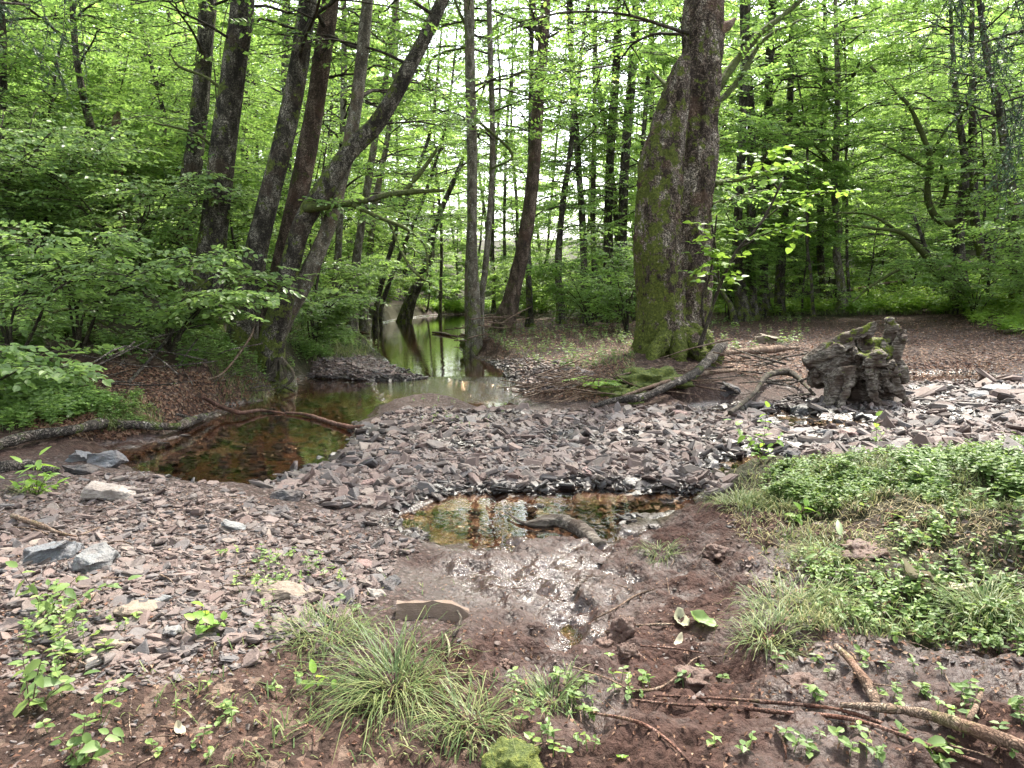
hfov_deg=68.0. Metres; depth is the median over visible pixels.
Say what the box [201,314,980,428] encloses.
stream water
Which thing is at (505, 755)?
moss
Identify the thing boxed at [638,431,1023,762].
ground cover
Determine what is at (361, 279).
shrub
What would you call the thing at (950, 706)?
leaf
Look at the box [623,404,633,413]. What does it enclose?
stone
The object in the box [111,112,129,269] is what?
snag
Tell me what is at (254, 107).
sapling
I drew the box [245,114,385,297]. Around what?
sapling
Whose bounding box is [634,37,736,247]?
forest tree
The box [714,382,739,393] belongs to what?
stick
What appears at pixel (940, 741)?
weed
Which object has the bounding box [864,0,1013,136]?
forest tree
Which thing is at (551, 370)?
twig
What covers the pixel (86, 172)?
shrub
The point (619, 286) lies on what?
shrub
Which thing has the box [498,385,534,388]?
twig
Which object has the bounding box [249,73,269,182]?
forest tree
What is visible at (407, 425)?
stone
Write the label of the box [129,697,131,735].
twig
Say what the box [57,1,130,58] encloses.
forest tree
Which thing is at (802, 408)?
stone
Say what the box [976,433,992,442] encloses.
stone
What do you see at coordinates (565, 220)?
sapling
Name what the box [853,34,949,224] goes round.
forest tree
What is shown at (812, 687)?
weed
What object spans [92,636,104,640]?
stone
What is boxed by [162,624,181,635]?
stone
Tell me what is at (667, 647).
twig
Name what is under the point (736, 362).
stick
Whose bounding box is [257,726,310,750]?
twig
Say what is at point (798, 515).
weed
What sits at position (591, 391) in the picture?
twig
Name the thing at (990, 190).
sapling
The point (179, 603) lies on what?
stone
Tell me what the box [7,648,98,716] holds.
weed
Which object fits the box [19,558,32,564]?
stone
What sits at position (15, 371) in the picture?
shrub
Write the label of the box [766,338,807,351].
stick
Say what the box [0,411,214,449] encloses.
fallen log
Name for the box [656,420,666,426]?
stone
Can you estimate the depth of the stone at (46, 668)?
2.77 m
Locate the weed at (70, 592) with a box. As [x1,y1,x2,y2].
[5,561,142,614]
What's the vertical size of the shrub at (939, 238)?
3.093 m
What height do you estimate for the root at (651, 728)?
0.096 m
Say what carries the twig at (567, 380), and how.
on the ground at (688, 520)
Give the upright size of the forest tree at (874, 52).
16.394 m
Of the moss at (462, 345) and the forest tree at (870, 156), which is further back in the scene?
the forest tree at (870, 156)
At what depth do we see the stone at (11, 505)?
4.73 m
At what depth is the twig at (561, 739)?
2.31 m
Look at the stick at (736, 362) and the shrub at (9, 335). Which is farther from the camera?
the stick at (736, 362)
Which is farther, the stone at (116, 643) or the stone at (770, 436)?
the stone at (770, 436)
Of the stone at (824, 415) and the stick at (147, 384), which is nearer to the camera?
the stick at (147, 384)
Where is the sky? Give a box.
[40,0,1018,240]
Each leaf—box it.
[174,720,185,733]
[674,607,689,625]
[674,632,682,644]
[691,609,717,626]
[902,558,934,578]
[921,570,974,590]
[945,704,956,708]
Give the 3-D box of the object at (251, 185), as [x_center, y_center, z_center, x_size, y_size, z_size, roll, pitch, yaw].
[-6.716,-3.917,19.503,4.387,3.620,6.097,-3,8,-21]
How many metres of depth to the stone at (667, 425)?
8.13 m
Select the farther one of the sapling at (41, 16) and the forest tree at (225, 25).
the forest tree at (225, 25)
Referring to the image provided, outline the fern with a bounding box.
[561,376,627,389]
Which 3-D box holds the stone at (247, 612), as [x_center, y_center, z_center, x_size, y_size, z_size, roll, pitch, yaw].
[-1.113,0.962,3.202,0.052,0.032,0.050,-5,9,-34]
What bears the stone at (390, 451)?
on the gravel
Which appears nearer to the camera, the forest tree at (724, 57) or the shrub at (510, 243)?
the forest tree at (724, 57)
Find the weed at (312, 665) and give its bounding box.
[304,659,336,689]
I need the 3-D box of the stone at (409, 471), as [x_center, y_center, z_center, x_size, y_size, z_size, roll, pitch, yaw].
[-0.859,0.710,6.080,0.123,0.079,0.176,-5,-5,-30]
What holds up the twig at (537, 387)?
on the ground at (688, 520)
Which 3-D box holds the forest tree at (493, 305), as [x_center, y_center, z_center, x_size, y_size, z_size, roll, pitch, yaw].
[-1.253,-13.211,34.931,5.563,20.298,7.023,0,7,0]
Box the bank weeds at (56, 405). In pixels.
[0,206,379,432]
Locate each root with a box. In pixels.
[588,712,691,763]
[635,699,983,764]
[655,694,899,730]
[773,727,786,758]
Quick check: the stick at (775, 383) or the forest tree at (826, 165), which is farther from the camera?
the forest tree at (826, 165)
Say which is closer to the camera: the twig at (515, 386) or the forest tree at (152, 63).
the twig at (515, 386)
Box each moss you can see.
[459,341,464,349]
[481,736,543,767]
[597,383,628,397]
[611,386,645,404]
[613,366,699,388]
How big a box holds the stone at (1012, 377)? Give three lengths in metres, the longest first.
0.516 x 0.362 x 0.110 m
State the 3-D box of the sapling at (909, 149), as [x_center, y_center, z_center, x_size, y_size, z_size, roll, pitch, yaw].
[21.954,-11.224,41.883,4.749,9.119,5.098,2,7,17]
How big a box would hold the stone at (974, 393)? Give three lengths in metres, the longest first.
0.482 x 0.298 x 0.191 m
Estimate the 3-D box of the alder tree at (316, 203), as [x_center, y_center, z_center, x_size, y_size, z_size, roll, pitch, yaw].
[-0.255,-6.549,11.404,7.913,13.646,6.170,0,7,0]
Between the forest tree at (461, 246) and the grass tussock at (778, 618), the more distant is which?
the forest tree at (461, 246)
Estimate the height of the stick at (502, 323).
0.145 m
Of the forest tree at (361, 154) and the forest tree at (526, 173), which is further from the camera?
the forest tree at (526, 173)
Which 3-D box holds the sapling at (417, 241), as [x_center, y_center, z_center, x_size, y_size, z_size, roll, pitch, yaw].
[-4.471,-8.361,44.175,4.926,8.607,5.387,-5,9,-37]
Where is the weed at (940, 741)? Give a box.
[912,735,956,767]
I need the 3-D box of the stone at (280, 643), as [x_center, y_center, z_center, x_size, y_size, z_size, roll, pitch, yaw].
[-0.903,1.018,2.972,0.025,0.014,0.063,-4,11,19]
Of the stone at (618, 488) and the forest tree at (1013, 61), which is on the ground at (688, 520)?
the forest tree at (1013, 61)
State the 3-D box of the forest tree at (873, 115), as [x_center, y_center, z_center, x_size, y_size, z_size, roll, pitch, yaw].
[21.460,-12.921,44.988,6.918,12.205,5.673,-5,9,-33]
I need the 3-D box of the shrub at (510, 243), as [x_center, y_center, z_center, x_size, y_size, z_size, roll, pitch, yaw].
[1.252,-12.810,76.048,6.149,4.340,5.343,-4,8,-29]
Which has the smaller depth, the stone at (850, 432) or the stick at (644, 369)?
the stone at (850, 432)
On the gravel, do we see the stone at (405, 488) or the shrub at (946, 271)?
the stone at (405, 488)
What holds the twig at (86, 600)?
on the gravel
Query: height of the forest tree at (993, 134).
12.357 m
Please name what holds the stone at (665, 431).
on the gravel
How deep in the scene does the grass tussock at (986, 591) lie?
3.14 m
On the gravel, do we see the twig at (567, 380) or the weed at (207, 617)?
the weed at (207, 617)
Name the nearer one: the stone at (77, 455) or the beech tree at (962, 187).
the stone at (77, 455)
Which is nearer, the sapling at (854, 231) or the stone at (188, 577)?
the stone at (188, 577)
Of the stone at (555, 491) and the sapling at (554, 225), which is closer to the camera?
the stone at (555, 491)
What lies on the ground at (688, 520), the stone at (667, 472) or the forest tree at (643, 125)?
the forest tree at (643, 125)
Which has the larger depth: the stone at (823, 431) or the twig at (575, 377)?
the twig at (575, 377)
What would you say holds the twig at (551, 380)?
on the gravel
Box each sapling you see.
[0,0,189,227]
[5,0,90,142]
[5,0,128,78]
[5,13,58,88]
[6,1,63,159]
[9,0,95,88]
[12,0,136,83]
[30,29,134,221]
[34,54,186,228]
[38,1,131,101]
[40,26,218,228]
[48,71,157,192]
[68,61,268,273]
[81,16,285,263]
[93,77,257,232]
[109,0,257,229]
[111,70,214,217]
[128,35,308,291]
[130,101,177,227]
[136,2,288,277]
[136,36,264,222]
[170,108,294,288]
[173,139,329,294]
[186,88,282,282]
[210,44,269,153]
[228,104,427,327]
[236,103,346,289]
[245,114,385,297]
[254,104,363,256]
[311,164,413,298]
[311,168,399,288]
[344,192,433,296]
[378,197,450,295]
[379,204,453,284]
[396,167,465,311]
[434,175,490,297]
[478,187,552,297]
[490,161,616,286]
[494,210,571,276]
[531,186,634,311]
[547,212,632,287]
[548,153,634,294]
[587,185,636,294]
[676,145,870,348]
[712,160,777,246]
[713,198,808,303]
[713,199,790,288]
[715,84,806,246]
[716,118,814,295]
[744,171,868,297]
[746,109,880,268]
[761,173,868,314]
[769,130,931,300]
[795,102,881,283]
[822,178,945,294]
[826,95,989,266]
[840,148,907,268]
[841,143,946,274]
[855,33,969,257]
[860,163,948,268]
[868,61,1023,301]
[874,102,947,254]
[876,127,984,290]
[889,128,978,240]
[898,131,1023,268]
[917,131,1023,260]
[935,131,1023,236]
[935,137,1023,245]
[939,97,1023,224]
[954,167,1023,301]
[974,165,1023,276]
[979,96,1023,237]
[999,227,1023,305]
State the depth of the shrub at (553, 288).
21.49 m
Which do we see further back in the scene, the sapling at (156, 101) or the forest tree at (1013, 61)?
the forest tree at (1013, 61)
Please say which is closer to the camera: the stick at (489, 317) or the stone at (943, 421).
the stone at (943, 421)
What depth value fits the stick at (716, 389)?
9.98 m
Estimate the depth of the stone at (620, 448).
6.88 m
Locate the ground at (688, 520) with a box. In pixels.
[0,204,1023,767]
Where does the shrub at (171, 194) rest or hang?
on the ground at (688, 520)
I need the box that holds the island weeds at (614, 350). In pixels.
[412,306,810,426]
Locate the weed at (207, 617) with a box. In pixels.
[184,601,227,636]
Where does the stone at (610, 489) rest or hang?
on the gravel
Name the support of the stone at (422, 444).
on the gravel
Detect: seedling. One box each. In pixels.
[724,401,783,463]
[872,411,888,441]
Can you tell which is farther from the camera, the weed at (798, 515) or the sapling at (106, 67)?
the sapling at (106, 67)
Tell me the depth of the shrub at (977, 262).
18.73 m
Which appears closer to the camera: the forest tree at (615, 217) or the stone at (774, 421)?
the stone at (774, 421)
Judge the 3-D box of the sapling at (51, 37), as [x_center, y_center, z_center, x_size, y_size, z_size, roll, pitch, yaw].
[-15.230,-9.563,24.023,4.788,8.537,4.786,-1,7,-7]
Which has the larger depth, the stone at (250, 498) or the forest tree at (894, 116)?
the forest tree at (894, 116)
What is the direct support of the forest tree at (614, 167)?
on the ground at (688, 520)
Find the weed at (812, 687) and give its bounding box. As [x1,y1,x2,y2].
[804,683,825,701]
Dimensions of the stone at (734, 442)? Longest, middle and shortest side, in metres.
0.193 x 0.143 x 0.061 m
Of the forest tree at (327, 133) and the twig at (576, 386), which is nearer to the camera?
the twig at (576, 386)
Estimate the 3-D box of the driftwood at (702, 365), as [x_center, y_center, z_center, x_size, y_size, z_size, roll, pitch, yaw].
[2.595,-0.236,10.900,0.697,0.609,4.986,5,9,33]
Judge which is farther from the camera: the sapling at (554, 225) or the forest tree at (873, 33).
the forest tree at (873, 33)
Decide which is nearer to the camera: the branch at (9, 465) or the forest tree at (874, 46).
the branch at (9, 465)
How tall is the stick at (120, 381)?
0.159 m
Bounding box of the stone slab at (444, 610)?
[395,600,468,623]
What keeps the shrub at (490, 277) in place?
on the ground at (688, 520)
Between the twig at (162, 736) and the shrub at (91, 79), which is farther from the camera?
the shrub at (91, 79)
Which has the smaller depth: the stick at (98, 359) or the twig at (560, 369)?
the stick at (98, 359)
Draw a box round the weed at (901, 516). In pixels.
[886,510,903,518]
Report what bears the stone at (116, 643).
on the gravel
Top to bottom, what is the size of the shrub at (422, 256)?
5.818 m
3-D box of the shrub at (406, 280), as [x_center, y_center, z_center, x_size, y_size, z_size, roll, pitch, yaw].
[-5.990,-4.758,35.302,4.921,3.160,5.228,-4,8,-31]
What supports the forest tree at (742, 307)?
on the ground at (688, 520)
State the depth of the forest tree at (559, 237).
24.50 m
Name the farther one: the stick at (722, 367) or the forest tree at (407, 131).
the forest tree at (407, 131)
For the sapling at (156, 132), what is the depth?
25.46 m
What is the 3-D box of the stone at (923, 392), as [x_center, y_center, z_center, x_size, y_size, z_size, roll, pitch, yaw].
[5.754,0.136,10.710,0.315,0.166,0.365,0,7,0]
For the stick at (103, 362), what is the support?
on the ground at (688, 520)
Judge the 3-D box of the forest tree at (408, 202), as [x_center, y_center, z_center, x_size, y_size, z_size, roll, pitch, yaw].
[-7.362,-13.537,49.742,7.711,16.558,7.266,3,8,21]
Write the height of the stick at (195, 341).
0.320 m
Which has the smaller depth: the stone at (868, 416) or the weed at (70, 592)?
the weed at (70, 592)
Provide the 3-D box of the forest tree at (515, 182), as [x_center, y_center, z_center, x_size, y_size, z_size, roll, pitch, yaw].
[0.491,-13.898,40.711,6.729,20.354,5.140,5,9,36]
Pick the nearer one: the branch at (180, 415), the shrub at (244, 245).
the branch at (180, 415)
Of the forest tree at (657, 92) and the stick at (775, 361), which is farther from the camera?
the forest tree at (657, 92)
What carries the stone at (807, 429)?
on the gravel
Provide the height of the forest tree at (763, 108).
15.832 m
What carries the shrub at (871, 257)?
on the ground at (688, 520)
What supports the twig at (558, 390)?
on the ground at (688, 520)
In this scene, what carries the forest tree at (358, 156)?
on the ground at (688, 520)
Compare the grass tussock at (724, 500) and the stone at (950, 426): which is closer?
the grass tussock at (724, 500)
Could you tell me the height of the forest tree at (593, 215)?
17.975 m
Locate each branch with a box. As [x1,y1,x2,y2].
[0,459,59,472]
[13,308,128,342]
[127,326,175,381]
[175,413,201,420]
[200,394,285,414]
[205,326,254,380]
[285,411,374,429]
[432,331,457,337]
[833,643,879,702]
[840,702,1023,752]
[851,278,913,290]
[966,687,983,720]
[1003,328,1023,332]
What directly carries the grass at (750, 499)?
on the ground at (688, 520)
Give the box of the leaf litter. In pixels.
[0,314,1023,767]
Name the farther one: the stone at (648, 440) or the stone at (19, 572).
the stone at (648, 440)
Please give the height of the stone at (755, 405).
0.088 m
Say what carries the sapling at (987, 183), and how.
on the ground at (688, 520)
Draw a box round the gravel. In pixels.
[0,327,1023,767]
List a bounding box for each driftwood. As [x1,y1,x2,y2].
[506,512,606,546]
[590,339,727,407]
[621,368,737,395]
[720,345,799,355]
[728,368,815,415]
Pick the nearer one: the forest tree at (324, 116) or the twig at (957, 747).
the twig at (957, 747)
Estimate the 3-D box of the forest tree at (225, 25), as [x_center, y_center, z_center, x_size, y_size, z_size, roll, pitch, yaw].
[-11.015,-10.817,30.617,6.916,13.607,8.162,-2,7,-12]
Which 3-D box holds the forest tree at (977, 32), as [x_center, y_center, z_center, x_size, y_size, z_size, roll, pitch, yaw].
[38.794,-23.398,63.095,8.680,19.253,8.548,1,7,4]
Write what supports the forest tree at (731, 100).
on the ground at (688, 520)
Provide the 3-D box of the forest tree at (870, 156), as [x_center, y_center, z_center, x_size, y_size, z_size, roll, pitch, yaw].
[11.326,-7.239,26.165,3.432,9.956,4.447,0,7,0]
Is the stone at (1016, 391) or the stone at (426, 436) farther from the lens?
the stone at (1016, 391)
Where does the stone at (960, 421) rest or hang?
on the gravel
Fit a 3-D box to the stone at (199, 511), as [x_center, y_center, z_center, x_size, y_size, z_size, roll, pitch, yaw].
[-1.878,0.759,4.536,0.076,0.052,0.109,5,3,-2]
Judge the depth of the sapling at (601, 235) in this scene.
33.09 m
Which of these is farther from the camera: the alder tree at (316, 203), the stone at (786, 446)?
the alder tree at (316, 203)
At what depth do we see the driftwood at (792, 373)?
10.64 m
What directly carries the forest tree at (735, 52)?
on the ground at (688, 520)
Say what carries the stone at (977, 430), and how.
on the gravel
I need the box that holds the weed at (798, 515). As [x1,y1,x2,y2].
[785,498,820,525]
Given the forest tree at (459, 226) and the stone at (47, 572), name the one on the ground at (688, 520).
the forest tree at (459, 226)
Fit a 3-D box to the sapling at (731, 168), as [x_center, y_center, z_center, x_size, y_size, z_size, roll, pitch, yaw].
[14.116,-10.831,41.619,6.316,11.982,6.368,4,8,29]
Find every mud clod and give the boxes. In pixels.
[497,658,513,669]
[592,636,618,648]
[605,615,635,642]
[616,642,643,659]
[673,665,712,691]
[702,543,728,560]
[780,672,818,692]
[840,538,889,560]
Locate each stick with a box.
[6,345,90,358]
[82,374,141,382]
[83,355,217,366]
[92,345,169,365]
[97,341,146,364]
[100,333,160,371]
[101,369,132,375]
[102,380,197,385]
[109,285,197,315]
[110,341,135,356]
[135,348,205,360]
[151,322,271,339]
[155,357,178,374]
[176,338,198,369]
[212,343,262,359]
[467,334,499,338]
[468,316,516,322]
[484,318,527,323]
[501,306,531,322]
[609,362,669,377]
[614,354,682,368]
[658,339,732,358]
[693,384,725,391]
[708,366,733,367]
[708,375,742,378]
[713,352,736,360]
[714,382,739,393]
[716,360,753,362]
[718,360,751,365]
[728,354,750,358]
[731,348,785,364]
[739,370,791,374]
[739,379,794,383]
[748,348,788,360]
[749,381,795,387]
[754,360,777,366]
[756,358,785,367]
[760,352,807,360]
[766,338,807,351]
[767,378,805,384]
[783,393,811,396]
[947,346,981,350]
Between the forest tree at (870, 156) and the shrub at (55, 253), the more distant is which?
the forest tree at (870, 156)
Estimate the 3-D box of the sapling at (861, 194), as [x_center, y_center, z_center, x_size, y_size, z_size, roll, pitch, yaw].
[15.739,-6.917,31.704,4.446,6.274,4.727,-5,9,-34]
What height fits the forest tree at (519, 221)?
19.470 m
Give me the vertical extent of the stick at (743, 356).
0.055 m
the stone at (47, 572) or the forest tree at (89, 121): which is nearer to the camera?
the stone at (47, 572)
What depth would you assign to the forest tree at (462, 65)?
60.72 m
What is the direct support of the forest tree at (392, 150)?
on the ground at (688, 520)
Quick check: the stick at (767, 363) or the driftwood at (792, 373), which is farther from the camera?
the stick at (767, 363)
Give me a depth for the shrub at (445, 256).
78.49 m
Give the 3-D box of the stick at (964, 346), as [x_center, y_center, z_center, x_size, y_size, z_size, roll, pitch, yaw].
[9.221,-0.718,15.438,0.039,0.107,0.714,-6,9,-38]
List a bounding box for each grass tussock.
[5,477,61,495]
[253,594,395,666]
[272,603,492,765]
[396,662,538,766]
[502,651,601,724]
[626,536,691,565]
[696,482,776,514]
[707,594,832,667]
[718,567,891,643]
[771,530,894,572]
[917,571,1023,642]
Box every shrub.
[0,30,132,213]
[0,84,249,261]
[0,103,212,270]
[0,105,165,230]
[0,139,285,303]
[0,220,272,350]
[0,242,177,351]
[0,342,124,407]
[6,15,97,117]
[8,64,131,213]
[9,55,158,222]
[45,135,261,274]
[107,262,338,354]
[161,220,310,297]
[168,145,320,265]
[228,256,398,326]
[232,209,411,299]
[288,291,391,348]
[301,252,406,307]
[327,249,425,303]
[382,213,439,270]
[394,268,487,300]
[419,259,461,290]
[424,238,460,266]
[478,257,554,305]
[479,269,507,296]
[493,238,630,319]
[495,235,543,268]
[523,288,564,311]
[524,252,634,326]
[531,240,632,297]
[549,226,636,331]
[711,232,802,320]
[712,247,732,299]
[768,215,881,293]
[769,244,809,287]
[771,209,869,271]
[798,213,940,277]
[872,251,1023,317]
[877,202,1018,271]
[921,188,1023,302]
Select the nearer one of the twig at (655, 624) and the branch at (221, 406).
the twig at (655, 624)
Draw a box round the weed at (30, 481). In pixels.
[0,446,69,493]
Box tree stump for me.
[802,317,912,407]
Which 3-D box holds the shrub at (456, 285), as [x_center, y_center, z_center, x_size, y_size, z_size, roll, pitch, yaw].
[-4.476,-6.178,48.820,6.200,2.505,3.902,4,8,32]
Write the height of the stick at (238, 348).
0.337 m
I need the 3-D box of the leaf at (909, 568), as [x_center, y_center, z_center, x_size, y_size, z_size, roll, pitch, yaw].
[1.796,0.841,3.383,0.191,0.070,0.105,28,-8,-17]
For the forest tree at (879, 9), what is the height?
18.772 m
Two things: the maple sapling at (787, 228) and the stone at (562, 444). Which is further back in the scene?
the maple sapling at (787, 228)
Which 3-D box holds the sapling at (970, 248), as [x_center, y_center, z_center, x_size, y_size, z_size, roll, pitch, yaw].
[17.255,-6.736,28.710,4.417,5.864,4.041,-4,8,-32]
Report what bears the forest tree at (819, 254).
on the ground at (688, 520)
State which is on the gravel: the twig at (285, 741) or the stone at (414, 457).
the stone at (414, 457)
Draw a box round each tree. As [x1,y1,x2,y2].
[0,0,107,108]
[0,0,167,234]
[4,0,221,270]
[5,0,142,87]
[8,1,109,83]
[11,0,125,128]
[13,0,221,227]
[42,0,408,334]
[50,20,141,170]
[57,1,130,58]
[65,2,213,118]
[89,1,314,185]
[95,20,173,51]
[101,0,212,138]
[108,0,385,305]
[118,0,401,219]
[145,0,350,227]
[146,0,268,157]
[147,13,213,115]
[162,0,469,336]
[177,0,307,263]
[212,27,318,225]
[214,0,448,352]
[216,0,488,392]
[230,0,451,390]
[247,0,452,327]
[248,4,337,176]
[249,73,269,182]
[250,0,530,335]
[251,3,356,227]
[254,0,426,271]
[260,0,394,189]
[261,0,453,287]
[292,84,370,192]
[293,0,410,239]
[305,1,466,332]
[315,40,432,254]
[342,0,518,328]
[342,0,524,327]
[347,0,603,355]
[353,74,461,295]
[362,74,407,249]
[366,0,528,321]
[368,15,441,232]
[380,0,488,316]
[391,41,480,285]
[406,0,651,332]
[411,155,477,272]
[420,77,539,279]
[421,131,483,277]
[427,1,536,312]
[428,0,634,326]
[437,125,485,269]
[444,152,514,282]
[451,0,582,283]
[452,0,571,309]
[465,0,682,323]
[476,0,659,323]
[482,0,831,366]
[498,133,575,260]
[499,122,565,264]
[502,0,681,319]
[502,16,621,309]
[517,0,681,322]
[538,0,721,323]
[543,3,662,313]
[544,5,729,319]
[553,55,620,252]
[565,0,831,325]
[567,0,727,189]
[585,106,648,244]
[597,99,647,236]
[613,12,765,243]
[614,24,756,263]
[620,0,869,321]
[628,0,737,244]
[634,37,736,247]
[638,36,734,229]
[647,0,863,320]
[712,0,863,259]
[712,0,900,315]
[712,10,780,226]
[716,0,776,178]
[716,0,881,317]
[717,20,783,250]
[717,104,737,210]
[719,0,948,301]
[720,0,962,313]
[727,0,892,290]
[745,44,824,207]
[750,0,810,155]
[752,27,859,316]
[772,55,866,283]
[776,0,918,260]
[788,25,905,299]
[801,14,874,192]
[802,3,886,197]
[814,204,969,314]
[821,0,1023,293]
[836,0,1023,284]
[836,0,1023,300]
[839,84,915,264]
[844,0,930,193]
[848,30,967,234]
[852,36,915,161]
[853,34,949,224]
[856,4,982,256]
[857,1,1010,271]
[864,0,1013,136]
[879,0,1023,270]
[901,63,996,226]
[907,0,1023,250]
[911,49,1020,237]
[923,1,1021,211]
[930,5,1023,252]
[943,0,1023,210]
[944,0,1018,145]
[977,0,1020,218]
[984,18,1022,183]
[998,48,1023,219]
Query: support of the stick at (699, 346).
on the ground at (688, 520)
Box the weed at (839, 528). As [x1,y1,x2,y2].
[800,519,862,571]
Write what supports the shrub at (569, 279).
on the ground at (688, 520)
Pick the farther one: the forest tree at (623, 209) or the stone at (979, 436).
the forest tree at (623, 209)
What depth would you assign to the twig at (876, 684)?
2.56 m
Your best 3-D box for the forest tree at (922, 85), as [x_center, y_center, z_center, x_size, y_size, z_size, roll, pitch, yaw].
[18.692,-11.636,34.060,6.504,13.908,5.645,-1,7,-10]
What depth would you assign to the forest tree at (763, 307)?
26.82 m
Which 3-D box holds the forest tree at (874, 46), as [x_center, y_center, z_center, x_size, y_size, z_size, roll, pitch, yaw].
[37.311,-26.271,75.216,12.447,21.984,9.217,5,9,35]
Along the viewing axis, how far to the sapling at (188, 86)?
14.58 m
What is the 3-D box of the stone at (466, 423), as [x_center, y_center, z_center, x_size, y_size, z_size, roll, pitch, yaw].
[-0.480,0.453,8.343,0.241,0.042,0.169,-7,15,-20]
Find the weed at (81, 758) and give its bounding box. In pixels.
[50,713,123,767]
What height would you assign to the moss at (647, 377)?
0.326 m
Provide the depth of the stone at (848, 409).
9.39 m
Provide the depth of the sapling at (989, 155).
37.84 m
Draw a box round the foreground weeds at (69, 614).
[12,543,646,762]
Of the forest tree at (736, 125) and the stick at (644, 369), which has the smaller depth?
the stick at (644, 369)
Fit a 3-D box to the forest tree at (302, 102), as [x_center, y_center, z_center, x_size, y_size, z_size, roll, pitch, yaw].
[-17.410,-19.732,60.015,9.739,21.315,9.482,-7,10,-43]
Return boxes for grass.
[92,299,1023,767]
[722,452,1021,627]
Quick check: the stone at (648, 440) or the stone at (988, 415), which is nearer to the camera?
the stone at (648, 440)
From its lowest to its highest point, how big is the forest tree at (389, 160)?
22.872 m
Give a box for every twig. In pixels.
[10,513,76,536]
[11,526,49,534]
[36,645,86,664]
[70,505,103,507]
[77,592,97,609]
[101,577,126,578]
[107,541,131,544]
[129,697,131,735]
[137,738,177,766]
[141,735,177,737]
[213,604,250,614]
[224,584,249,585]
[225,561,259,567]
[237,574,254,576]
[244,384,286,390]
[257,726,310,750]
[281,724,315,745]
[306,602,335,621]
[445,634,450,657]
[449,672,507,683]
[452,610,461,637]
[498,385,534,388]
[520,377,580,393]
[522,368,581,385]
[522,381,575,397]
[531,375,600,388]
[535,377,586,381]
[535,738,564,746]
[537,367,575,375]
[538,366,573,374]
[539,361,592,381]
[539,389,588,390]
[546,372,584,388]
[549,394,595,401]
[552,350,604,370]
[555,370,609,397]
[557,377,608,384]
[558,372,604,381]
[558,374,596,387]
[562,359,625,376]
[565,656,721,691]
[568,372,615,377]
[569,388,614,394]
[572,578,584,593]
[574,391,603,393]
[578,381,638,386]
[586,374,625,382]
[593,588,654,619]
[636,623,675,626]
[640,645,706,653]
[873,683,900,685]
[950,745,1000,762]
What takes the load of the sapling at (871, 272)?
on the ground at (688, 520)
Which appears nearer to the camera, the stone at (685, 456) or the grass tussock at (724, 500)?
the grass tussock at (724, 500)
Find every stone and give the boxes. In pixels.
[0,503,14,506]
[0,631,11,639]
[2,617,22,628]
[12,568,24,575]
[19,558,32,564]
[20,666,49,671]
[23,540,84,564]
[26,512,37,518]
[28,538,40,545]
[37,494,50,498]
[42,568,54,576]
[62,464,99,474]
[65,450,91,461]
[72,542,120,573]
[80,481,135,500]
[85,656,102,669]
[87,450,128,467]
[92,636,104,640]
[93,639,131,648]
[96,623,119,633]
[107,509,118,516]
[111,475,125,481]
[113,599,166,617]
[117,514,128,518]
[128,488,145,493]
[139,595,172,601]
[141,654,151,661]
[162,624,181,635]
[176,600,188,607]
[182,575,190,580]
[191,508,203,514]
[219,653,238,661]
[221,519,245,530]
[223,604,236,609]
[234,512,246,518]
[240,608,253,616]
[241,647,259,667]
[246,496,254,501]
[254,580,319,599]
[269,489,303,501]
[276,641,284,647]
[300,516,312,520]
[301,467,315,473]
[311,573,329,578]
[323,595,335,601]
[338,579,348,587]
[351,476,357,483]
[357,559,371,566]
[360,478,375,485]
[366,588,386,597]
[376,451,384,456]
[376,567,382,572]
[380,492,390,498]
[381,574,401,590]
[386,449,400,454]
[394,410,407,413]
[395,496,404,500]
[398,467,413,474]
[399,501,411,507]
[400,486,415,490]
[402,423,414,427]
[404,424,420,431]
[410,454,419,461]
[415,443,426,447]
[418,434,430,439]
[420,422,431,425]
[426,439,444,448]
[457,421,478,426]
[457,463,476,470]
[464,416,476,422]
[493,440,502,446]
[507,442,521,450]
[545,484,562,495]
[557,442,566,446]
[582,466,591,476]
[589,407,602,414]
[605,428,618,433]
[605,486,613,492]
[611,445,624,451]
[614,485,622,491]
[622,475,642,487]
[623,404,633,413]
[625,417,641,422]
[637,438,655,443]
[639,433,651,438]
[645,430,662,435]
[648,524,659,529]
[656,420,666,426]
[660,476,680,490]
[662,428,676,437]
[662,469,674,476]
[663,423,672,427]
[673,410,687,414]
[682,452,688,460]
[712,406,722,410]
[720,382,740,396]
[722,438,738,444]
[748,402,772,408]
[752,333,781,343]
[763,418,780,424]
[764,431,783,439]
[769,444,789,454]
[782,448,800,457]
[789,427,814,432]
[790,402,824,414]
[797,435,830,443]
[807,403,828,411]
[814,429,835,434]
[816,412,854,421]
[838,428,858,436]
[841,405,857,412]
[851,412,863,420]
[862,414,877,419]
[877,419,897,425]
[889,417,911,428]
[906,390,914,394]
[909,387,934,397]
[909,429,930,435]
[919,385,946,391]
[924,415,948,424]
[931,436,951,440]
[937,411,950,417]
[939,425,959,428]
[955,419,964,422]
[956,402,990,408]
[964,388,977,392]
[967,390,989,396]
[972,427,983,432]
[974,368,996,382]
[974,378,992,387]
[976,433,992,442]
[980,384,1014,391]
[982,414,992,417]
[989,388,1011,395]
[996,375,1023,380]
[1007,389,1023,394]
[1014,393,1023,401]
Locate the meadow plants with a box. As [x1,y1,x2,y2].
[416,262,1023,335]
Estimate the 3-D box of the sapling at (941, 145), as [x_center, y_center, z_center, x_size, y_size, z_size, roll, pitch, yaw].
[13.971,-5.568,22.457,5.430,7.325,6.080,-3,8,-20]
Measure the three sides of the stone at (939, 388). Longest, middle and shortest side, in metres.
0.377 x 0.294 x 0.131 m

